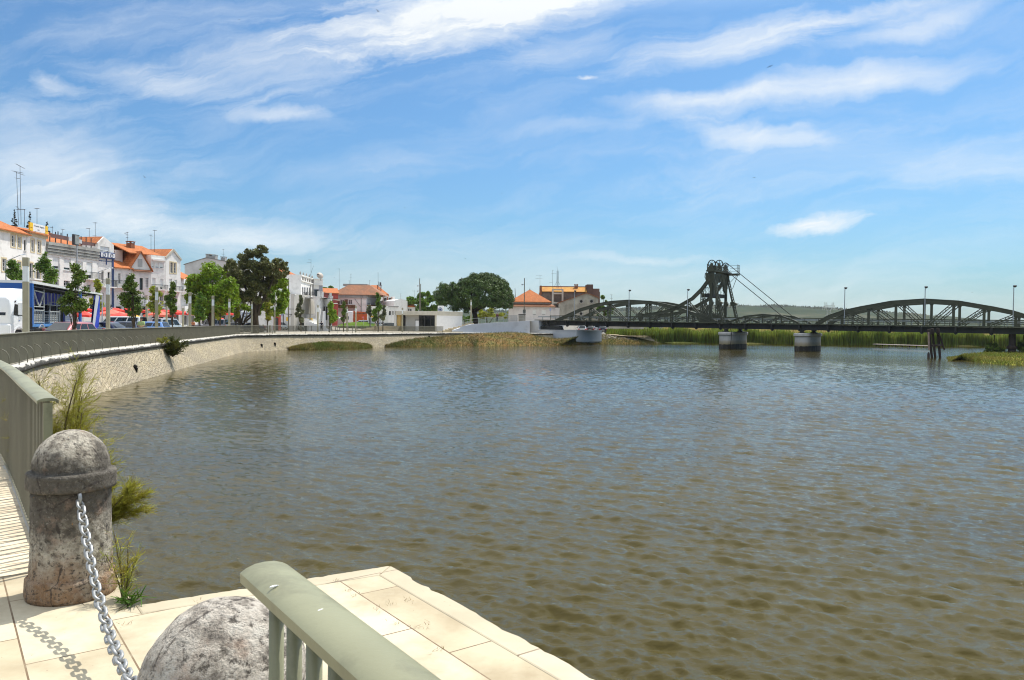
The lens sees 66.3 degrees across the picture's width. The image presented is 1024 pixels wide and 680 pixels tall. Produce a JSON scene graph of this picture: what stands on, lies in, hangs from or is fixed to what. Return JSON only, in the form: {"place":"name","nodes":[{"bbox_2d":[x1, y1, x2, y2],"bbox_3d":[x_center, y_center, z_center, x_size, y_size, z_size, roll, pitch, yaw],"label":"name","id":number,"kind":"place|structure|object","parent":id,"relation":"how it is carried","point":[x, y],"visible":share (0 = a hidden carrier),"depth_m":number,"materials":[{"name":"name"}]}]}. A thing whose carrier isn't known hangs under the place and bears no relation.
{"place":"outdoors","nodes":[
{"label":"outdoors","id":0,"kind":"place"},
{"bbox_2d":[0,221,31,279],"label":"town house","id":1,"kind":"structure","parent":0,"point":[13,242],"depth_m":88.98,"materials":[{"name":"white paint"}]},
{"bbox_2d":[13,226,50,281],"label":"town house","id":2,"kind":"structure","parent":0,"point":[36,245],"depth_m":94.03,"materials":[{"name":"white paint"}]},
{"bbox_2d":[29,222,47,233],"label":"roof sign","id":3,"kind":"object","parent":2,"relation":"attached to","point":[38,228],"visible":1,"depth_m":94.49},
{"bbox_2d":[19,227,101,321],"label":"town house","id":4,"kind":"structure","parent":0,"point":[62,255],"depth_m":101.61,"materials":[{"name":"white paint"}]},
{"bbox_2d":[49,231,94,247],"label":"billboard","id":5,"kind":"object","parent":4,"relation":"on","point":[67,238],"visible":0.76,"depth_m":101.42,"materials":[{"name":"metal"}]},
{"bbox_2d":[79,236,116,321],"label":"town house","id":6,"kind":"structure","parent":0,"point":[104,245],"depth_m":108.22,"materials":[{"name":"white paint"}]},
{"bbox_2d":[82,575,140,613],"bbox_3d":[-2.485,1.628,4.639,0.338,0.301,1.130,0,1,-35],"label":"quay corner","id":7,"kind":"object","parent":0,"point":[109,604],"visible":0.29,"depth_m":4.40,"materials":[{"name":"stone"}]},
{"bbox_2d":[98,525,146,596],"bbox_3d":[-2.264,1.260,4.488,0.315,0.492,0.228,1,1,0],"label":"flowering weed","id":8,"kind":"object","parent":7,"relation":"on","point":[127,580],"visible":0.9,"depth_m":4.50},
{"bbox_2d":[111,582,156,610],"bbox_3d":[-2.142,1.455,4.396,0.251,0.205,0.202,1,1,0],"label":"weed","id":9,"kind":"object","parent":7,"relation":"on","point":[127,601],"visible":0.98,"depth_m":4.39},
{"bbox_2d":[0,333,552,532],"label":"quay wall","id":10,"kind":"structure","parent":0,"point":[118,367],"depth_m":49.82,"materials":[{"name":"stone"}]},
{"bbox_2d":[0,360,58,525],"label":"promenade railing","id":11,"kind":"object","parent":10,"relation":"on","point":[26,427],"visible":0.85,"depth_m":6.60,"materials":[{"name":"metal"}]},
{"bbox_2d":[1,348,126,481],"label":"tamarisk shrub","id":12,"kind":"object","parent":10,"relation":"on","point":[72,423],"visible":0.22,"depth_m":8.17,"materials":[{"name":"plant"}]},
{"bbox_2d":[107,446,160,528],"bbox_3d":[-3.183,1.172,6.326,0.647,0.779,0.497,1,1,0],"label":"tamarisk shrub","id":13,"kind":"object","parent":10,"relation":"on","point":[122,502],"visible":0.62,"depth_m":6.34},
{"bbox_2d":[164,334,189,357],"bbox_3d":[-23.967,0.435,55.595,2.395,1.816,2.024,0,1,-38],"label":"bush","id":14,"kind":"object","parent":10,"relation":"on","point":[172,347],"visible":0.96,"depth_m":55.34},
{"bbox_2d":[10,331,433,364],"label":"promenade","id":15,"kind":"structure","parent":10,"relation":"on","point":[265,333],"depth_m":110.33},
{"bbox_2d":[5,259,21,279],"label":"street tree","id":16,"kind":"object","parent":15,"relation":"on","point":[13,271],"visible":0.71,"depth_m":75.66,"materials":[{"name":"green plant"}]},
{"bbox_2d":[0,288,43,333],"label":"truck cab","id":17,"kind":"object","parent":15,"relation":"on","point":[10,310],"visible":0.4,"depth_m":41.90,"materials":[{"name":"white metal"}]},
{"bbox_2d":[22,257,29,331],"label":"lamp column","id":18,"kind":"structure","parent":15,"relation":"on","point":[25,297],"depth_m":33.88,"materials":[{"name":"beige paint"}]},
{"bbox_2d":[33,251,59,283],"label":"street tree","id":19,"kind":"object","parent":15,"relation":"on","point":[44,267],"visible":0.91,"depth_m":77.36,"materials":[{"name":"green plant"}]},
{"bbox_2d":[0,280,102,330],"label":"curtain trailer","id":20,"kind":"object","parent":15,"relation":"on","point":[49,289],"visible":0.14,"depth_m":56.04,"materials":[{"name":"metal"}]},
{"bbox_2d":[34,309,44,323],"bbox_3d":[-30.929,-1.536,50.221,1.170,1.000,2.331,0,1,-17],"label":"load frame","id":21,"kind":"object","parent":20,"relation":"on","point":[38,316],"visible":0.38,"depth_m":50.45,"materials":[{"name":"metal"}]},
{"bbox_2d":[34,290,44,307],"bbox_3d":[-30.924,-2.676,50.225,1.170,1.220,2.389,0,1,-17],"label":"load frame","id":22,"kind":"object","parent":21,"relation":"on","point":[42,298],"visible":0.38,"depth_m":50.92,"materials":[{"name":"metal"}]},
{"bbox_2d":[34,310,59,323],"bbox_3d":[-32.006,-1.596,53.817,1.170,0.950,2.602,0,1,-17],"label":"load frame","id":23,"kind":"object","parent":20,"relation":"on","point":[51,317],"visible":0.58,"depth_m":53.23,"materials":[{"name":"metal"}]},
{"bbox_2d":[34,293,62,323],"bbox_3d":[-34.090,-2.325,57.780,0.915,2.200,4.458,0,1,-17],"label":"frame","id":24,"kind":"object","parent":20,"relation":"on","point":[52,308],"visible":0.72,"depth_m":56.85,"materials":[{"name":"grey metal"}]},
{"bbox_2d":[42,321,96,330],"bbox_3d":[-25.596,-0.313,45.009,2.100,1.495,4.128,1,1,8],"label":"parked car","id":25,"kind":"object","parent":15,"relation":"on","point":[65,325],"visible":0.07,"depth_m":44.64,"materials":[{"name":"red paint"}]},
{"bbox_2d":[56,262,90,329],"bbox_3d":[-24.473,-1.964,44.112,1.738,4.788,1.889,1,1,0],"label":"street tree","id":26,"kind":"object","parent":15,"relation":"on","point":[76,302],"visible":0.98,"depth_m":43.78,"materials":[{"name":"green plant"}]},
{"bbox_2d":[89,279,104,310],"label":"street tree","id":27,"kind":"object","parent":15,"relation":"on","point":[98,284],"visible":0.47,"depth_m":79.68,"materials":[{"name":"green plant"}]},
{"bbox_2d":[106,278,109,328],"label":"lamp column","id":28,"kind":"structure","parent":15,"relation":"on","point":[107,303],"depth_m":50.37,"materials":[{"name":"metal"}]},
{"bbox_2d":[99,322,127,328],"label":"parked car","id":29,"kind":"object","parent":15,"relation":"on","point":[113,325],"visible":0.06,"depth_m":65.82,"materials":[{"name":"blue paint"}]},
{"bbox_2d":[103,316,147,321],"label":"parked car","id":30,"kind":"object","parent":15,"relation":"on","point":[118,318],"visible":0.06,"depth_m":82.15,"materials":[{"name":"white paint"}]},
{"bbox_2d":[116,273,145,327],"bbox_3d":[-29.704,-2.586,61.242,2.191,5.221,1.789,0,2,-43],"label":"street tree","id":31,"kind":"object","parent":15,"relation":"on","point":[130,301],"visible":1,"depth_m":60.85,"materials":[{"name":"green plant"}]},
{"bbox_2d":[118,321,147,327],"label":"parked car","id":32,"kind":"object","parent":15,"relation":"on","point":[128,324],"visible":0.06,"depth_m":69.10,"materials":[{"name":"grey paint"}]},
{"bbox_2d":[145,285,163,320],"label":"street tree","id":33,"kind":"object","parent":15,"relation":"on","point":[150,305],"visible":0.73,"depth_m":83.79,"materials":[{"name":"green plant"}]},
{"bbox_2d":[155,287,157,326],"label":"lamp column","id":34,"kind":"structure","parent":15,"relation":"on","point":[156,306],"depth_m":62.86,"materials":[{"name":"metal"}]},
{"bbox_2d":[145,321,169,327],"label":"parked car","id":35,"kind":"object","parent":15,"relation":"on","point":[149,324],"visible":0.01,"depth_m":78.25,"materials":[{"name":"blue paint"}]},
{"bbox_2d":[152,318,181,326],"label":"parked car","id":36,"kind":"object","parent":15,"relation":"on","point":[176,323],"visible":0.09,"depth_m":91.24,"materials":[{"name":"silver paint"}]},
{"bbox_2d":[164,281,177,326],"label":"street tree","id":37,"kind":"object","parent":15,"relation":"on","point":[170,300],"visible":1,"depth_m":71.72,"materials":[{"name":"green plant"}]},
{"bbox_2d":[188,292,190,325],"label":"lamp column","id":38,"kind":"structure","parent":15,"relation":"on","point":[189,308],"depth_m":73.36,"materials":[{"name":"beige paint"}]},
{"bbox_2d":[193,292,206,325],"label":"street tree","id":39,"kind":"object","parent":15,"relation":"on","point":[199,313],"visible":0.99,"depth_m":88.71,"materials":[{"name":"green plant"}]},
{"bbox_2d":[195,319,227,325],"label":"parked car","id":40,"kind":"object","parent":15,"relation":"on","point":[224,322],"visible":0.12,"depth_m":109.12,"materials":[{"name":"grey paint"}]},
{"bbox_2d":[182,261,241,325],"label":"plane tree","id":41,"kind":"object","parent":15,"relation":"on","point":[207,284],"visible":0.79,"depth_m":97.64,"materials":[{"name":"green plant"}]},
{"bbox_2d":[215,297,225,325],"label":"street tree","id":42,"kind":"object","parent":15,"relation":"on","point":[218,316],"visible":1,"depth_m":96.87,"materials":[{"name":"green plant"}]},
{"bbox_2d":[231,295,240,324],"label":"street tree","id":43,"kind":"object","parent":15,"relation":"on","point":[236,315],"visible":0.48,"depth_m":102.92,"materials":[{"name":"green plant"}]},
{"bbox_2d":[221,271,289,324],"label":"plane tree","id":44,"kind":"object","parent":15,"relation":"on","point":[283,299],"visible":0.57,"depth_m":113.96,"materials":[{"name":"green plant"}]},
{"bbox_2d":[223,244,289,332],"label":"dark tree","id":45,"kind":"object","parent":15,"relation":"on","point":[254,281],"visible":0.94,"depth_m":103.56,"materials":[{"name":"green plant"}]},
{"bbox_2d":[264,300,273,324],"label":"street tree","id":46,"kind":"object","parent":15,"relation":"on","point":[269,313],"visible":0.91,"depth_m":110.84,"materials":[{"name":"green plant"}]},
{"bbox_2d":[294,295,304,331],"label":"street tree","id":47,"kind":"object","parent":15,"relation":"on","point":[299,312],"visible":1,"depth_m":126.74,"materials":[{"name":"green plant"}]},
{"bbox_2d":[327,301,338,325],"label":"street tree","id":48,"kind":"object","parent":15,"relation":"on","point":[333,315],"visible":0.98,"depth_m":125.58,"materials":[{"name":"green plant"}]},
{"bbox_2d":[340,301,346,325],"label":"street tree","id":49,"kind":"object","parent":15,"relation":"on","point":[343,313],"visible":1,"depth_m":132.80,"materials":[{"name":"green plant"}]},
{"bbox_2d":[371,292,382,325],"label":"street tree","id":50,"kind":"object","parent":15,"relation":"on","point":[375,312],"visible":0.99,"depth_m":137.75,"materials":[{"name":"green plant"}]},
{"bbox_2d":[452,321,529,332],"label":"retaining wall","id":51,"kind":"structure","parent":15,"relation":"on","point":[515,326],"depth_m":141.63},
{"bbox_2d":[0,325,443,364],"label":"promenade railing","id":52,"kind":"object","parent":10,"relation":"on","point":[19,347],"visible":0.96,"depth_m":42.85,"materials":[{"name":"metal"}]},
{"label":"boardwalk bed","id":53,"kind":"structure","parent":10,"relation":"on","visible":0},
{"bbox_2d":[0,459,29,577],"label":"boardwalk","id":54,"kind":"structure","parent":53,"relation":"on","point":[14,547],"depth_m":5.79,"materials":[{"name":"brown wood"}]},
{"bbox_2d":[0,574,556,679],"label":"stone landing","id":55,"kind":"object","parent":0,"point":[53,643],"visible":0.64,"depth_m":3.97,"materials":[{"name":"stone"}]},
{"bbox_2d":[23,429,117,606],"bbox_3d":[-2.573,1.000,4.580,0.479,0.957,0.482,1,1,0],"label":"stone bollard","id":56,"kind":"object","parent":55,"relation":"on","point":[69,467],"visible":0.93,"depth_m":4.40,"materials":[{"name":"stone"}]},
{"bbox_2d":[76,499,136,679],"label":"mooring chain","id":57,"kind":"object","parent":56,"relation":"hanging from","point":[119,661],"visible":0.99,"depth_m":3.73,"materials":[{"name":"metal"}]},
{"bbox_2d":[137,596,305,679],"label":"stone bollard","id":58,"kind":"object","parent":55,"relation":"on","point":[222,638],"visible":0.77,"depth_m":1.83,"materials":[{"name":"stone"}]},
{"bbox_2d":[240,561,440,679],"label":"handrail","id":59,"kind":"object","parent":55,"relation":"on","point":[340,641],"visible":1,"depth_m":1.49,"materials":[{"name":"paint"}]},
{"bbox_2d":[394,311,462,331],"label":"pavilion","id":60,"kind":"structure","parent":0,"point":[447,319],"depth_m":152.85,"materials":[{"name":"paint"}]},
{"bbox_2d":[419,315,434,330],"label":"shop window","id":61,"kind":"structure","parent":60,"relation":"in","point":[424,320],"depth_m":152.17,"materials":[{"name":"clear glass"}]},
{"bbox_2d":[0,0,1023,321],"label":"sky","id":62,"kind":"structure","parent":0,"point":[617,147],"materials":[{"name":"blue"}]},
{"bbox_2d":[11,330,1023,679],"bbox_3d":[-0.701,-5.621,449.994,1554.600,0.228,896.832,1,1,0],"label":"water","id":63,"kind":"structure","parent":0,"point":[695,512],"depth_m":16.41,"materials":[{"name":"liquid"}]},
{"bbox_2d":[718,329,747,348],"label":"bridge pier","id":64,"kind":"structure","parent":63,"relation":"in","point":[732,340],"depth_m":127.40,"materials":[{"name":"concrete"}]},
{"bbox_2d":[665,327,969,345],"bbox_3d":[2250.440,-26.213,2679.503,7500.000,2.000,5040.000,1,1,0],"label":"marsh","id":65,"kind":"structure","parent":63,"relation":"on","point":[749,342],"depth_m":168.39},
{"bbox_2d":[661,327,1002,335],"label":"dry reeds","id":66,"kind":"object","parent":65,"relation":"on","point":[797,331],"visible":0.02,"depth_m":179.15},
{"bbox_2d":[644,327,1023,346],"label":"reeds","id":67,"kind":"object","parent":63,"relation":"on","point":[670,334],"visible":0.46,"depth_m":167.52,"materials":[{"name":"plant"}]},
{"bbox_2d":[960,355,1022,364],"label":"islet","id":68,"kind":"object","parent":63,"relation":"in","point":[999,361],"visible":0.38,"depth_m":85.95,"materials":[{"name":"green plant"}]},
{"bbox_2d":[946,351,1023,365],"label":"islet grass","id":69,"kind":"structure","parent":68,"relation":"on","point":[983,356],"depth_m":88.90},
{"bbox_2d":[983,335,1005,352],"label":"islet bush","id":70,"kind":"object","parent":68,"relation":"on","point":[992,347],"visible":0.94,"depth_m":106.13,"materials":[{"name":"green plant"}]},
{"bbox_2d":[1006,334,1017,351],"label":"bridge column","id":71,"kind":"structure","parent":68,"relation":"on","point":[1012,347],"depth_m":104.60,"materials":[{"name":"concrete"}]},
{"bbox_2d":[385,331,659,346],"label":"river bank","id":72,"kind":"structure","parent":0,"point":[508,340],"depth_m":134.10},
{"bbox_2d":[526,320,601,342],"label":"bridge abutment","id":73,"kind":"object","parent":72,"relation":"on","point":[559,331],"visible":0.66,"depth_m":146.71,"materials":[{"name":"concrete"}]},
{"bbox_2d":[538,260,1023,334],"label":"lift bridge","id":74,"kind":"structure","parent":73,"relation":"on","point":[714,277],"depth_m":125.31,"materials":[{"name":"paint"}]},
{"bbox_2d":[608,334,656,340],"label":"parking ground","id":75,"kind":"structure","parent":0,"point":[647,338],"depth_m":163.82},
{"bbox_2d":[432,272,514,323],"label":"umbrella pine","id":76,"kind":"object","parent":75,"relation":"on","point":[475,287],"visible":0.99,"depth_m":159.61,"materials":[{"name":"green plant"}]},
{"bbox_2d":[539,284,599,319],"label":"old warehouse","id":77,"kind":"structure","parent":75,"relation":"on","point":[555,295],"depth_m":189.82,"materials":[{"name":"tile"}]},
{"bbox_2d":[557,292,599,319],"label":"gabled shed","id":78,"kind":"structure","parent":75,"relation":"on","point":[566,306],"depth_m":182.86,"materials":[{"name":"paint"}]},
{"bbox_2d":[596,295,614,321],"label":"broadleaf tree","id":79,"kind":"object","parent":75,"relation":"on","point":[602,297],"visible":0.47,"depth_m":177.81,"materials":[{"name":"green plant"}]},
{"bbox_2d":[605,328,657,335],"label":"bank grass","id":80,"kind":"structure","parent":75,"relation":"on","point":[642,332],"depth_m":161.46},
{"bbox_2d":[608,326,662,336],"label":"yard wall","id":81,"kind":"structure","parent":75,"relation":"on","point":[618,327],"depth_m":177.97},
{"bbox_2d":[454,305,1023,327],"bbox_3d":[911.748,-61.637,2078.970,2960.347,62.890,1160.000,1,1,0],"label":"hills","id":82,"kind":"structure","parent":0,"point":[801,312],"depth_m":1833.38,"materials":[{"name":"plant"}]},
{"bbox_2d":[477,303,939,315],"bbox_3d":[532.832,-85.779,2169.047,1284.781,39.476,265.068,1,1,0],"label":"ridge woods","id":83,"kind":"object","parent":82,"relation":"on","point":[657,308],"visible":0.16,"depth_m":2117.60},
{"label":"road","id":84,"kind":"structure","parent":0,"visible":0},
{"bbox_2d":[72,234,78,319],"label":"banner post","id":85,"kind":"object","parent":84,"relation":"on","point":[75,239],"visible":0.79,"depth_m":100.59,"materials":[{"name":"metal"}]},
{"bbox_2d":[114,250,133,312],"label":"town house","id":86,"kind":"structure","parent":84,"relation":"on","point":[122,271],"depth_m":111.03,"materials":[{"name":"white paint"}]},
{"bbox_2d":[123,251,152,320],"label":"town house","id":87,"kind":"structure","parent":84,"relation":"on","point":[142,270],"depth_m":113.89,"materials":[{"name":"paint"}]},
{"bbox_2d":[112,243,167,318],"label":"town house","id":88,"kind":"structure","parent":84,"relation":"on","point":[156,261],"depth_m":116.16,"materials":[{"name":"white paint"}]},
{"bbox_2d":[125,241,183,322],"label":"town house","id":89,"kind":"structure","parent":84,"relation":"on","point":[173,264],"depth_m":119.11,"materials":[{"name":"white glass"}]},
{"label":"ramp","id":90,"kind":"structure","parent":0,"visible":0},
{"bbox_2d":[508,289,559,321],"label":"villa","id":91,"kind":"object","parent":90,"relation":"on","point":[536,305],"visible":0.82,"depth_m":171.94,"materials":[{"name":"paint"}]},
{"label":"ground","id":92,"kind":"structure","parent":0,"visible":0},
{"bbox_2d":[793,330,821,350],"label":"bridge pier","id":93,"kind":"structure","parent":92,"relation":"on","point":[804,341],"depth_m":120.11,"materials":[{"name":"concrete"}]},
{"bbox_2d":[927,328,944,357],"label":"pile cluster","id":94,"kind":"object","parent":92,"relation":"on","point":[930,332],"visible":0.83,"depth_m":97.46,"materials":[{"name":"brown wood"}]},
{"bbox_3d":[0.734,3.233,1.767,6.890,3.280,6.884,1,1,0],"label":"landing wall","id":95,"kind":"object","parent":92,"relation":"on","visible":0},
{"bbox_2d":[136,566,593,679],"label":"landing coping","id":96,"kind":"object","parent":95,"relation":"on","point":[553,666],"visible":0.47,"depth_m":4.35,"materials":[{"name":"stone"}]},
{"bbox_3d":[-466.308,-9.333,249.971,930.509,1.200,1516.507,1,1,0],"label":"town ground","id":97,"kind":"structure","parent":0,"visible":0},
{"bbox_2d":[180,272,197,326],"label":"town house","id":98,"kind":"structure","parent":97,"relation":"on","point":[183,304],"depth_m":123.67,"materials":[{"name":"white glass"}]},
{"bbox_2d":[183,254,251,290],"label":"apartment house","id":99,"kind":"structure","parent":97,"relation":"on","point":[195,266],"depth_m":157.75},
{"bbox_2d":[257,294,295,330],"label":"annex wing","id":100,"kind":"structure","parent":97,"relation":"on","point":[262,319],"depth_m":147.21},
{"bbox_2d":[243,269,313,322],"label":"arcaded house","id":101,"kind":"structure","parent":97,"relation":"on","point":[300,284],"depth_m":151.81,"materials":[{"name":"paint"}]},
{"bbox_2d":[283,294,314,330],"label":"annex","id":102,"kind":"object","parent":97,"relation":"on","point":[305,306],"visible":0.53,"depth_m":148.59,"materials":[{"name":"paint"}]},
{"bbox_2d":[311,278,322,295],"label":"corner block","id":103,"kind":"structure","parent":97,"relation":"on","point":[318,285],"depth_m":164.83,"materials":[{"name":"paint"}]},
{"bbox_2d":[303,291,339,330],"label":"terrace","id":104,"kind":"structure","parent":97,"relation":"on","point":[322,301],"depth_m":149.37,"materials":[{"name":"paint"}]},
{"bbox_2d":[323,288,338,326],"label":"town house","id":105,"kind":"structure","parent":97,"relation":"on","point":[333,291],"depth_m":179.74,"materials":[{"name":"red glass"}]},
{"bbox_2d":[338,322,376,327],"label":"grass mound","id":106,"kind":"object","parent":97,"relation":"on","point":[360,324],"depth_m":172.58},
{"bbox_2d":[353,311,366,321],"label":"orange trailer","id":107,"kind":"object","parent":97,"relation":"on","point":[360,315],"visible":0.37,"depth_m":186.01,"materials":[{"name":"metal"}]},
{"bbox_2d":[338,284,388,324],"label":"town house","id":108,"kind":"structure","parent":97,"relation":"on","point":[352,296],"depth_m":189.90,"materials":[{"name":"orange tile"}]},
{"bbox_2d":[367,295,376,305],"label":"town house","id":109,"kind":"structure","parent":97,"relation":"on","point":[371,299],"depth_m":193.38,"materials":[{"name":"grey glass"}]},
{"bbox_2d":[367,306,398,322],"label":"town house","id":110,"kind":"structure","parent":97,"relation":"on","point":[390,313],"depth_m":176.67,"materials":[{"name":"paint"}]},
{"bbox_2d":[379,299,406,310],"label":"warehouse","id":111,"kind":"structure","parent":97,"relation":"on","point":[401,303],"depth_m":186.98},
{"bbox_2d":[406,291,438,310],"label":"broadleaf tree","id":112,"kind":"object","parent":97,"relation":"on","point":[426,301],"visible":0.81,"depth_m":188.42,"materials":[{"name":"green plant"}]},
{"bbox_2d":[477,308,507,322],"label":"broadleaf tree","id":113,"kind":"object","parent":97,"relation":"on","point":[490,313],"visible":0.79,"depth_m":181.04,"materials":[{"name":"green plant"}]},
{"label":"river bank","id":114,"kind":"structure","parent":0,"visible":0},
{"bbox_2d":[288,341,373,349],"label":"bank grass","id":115,"kind":"structure","parent":114,"relation":"on","point":[322,345],"depth_m":104.27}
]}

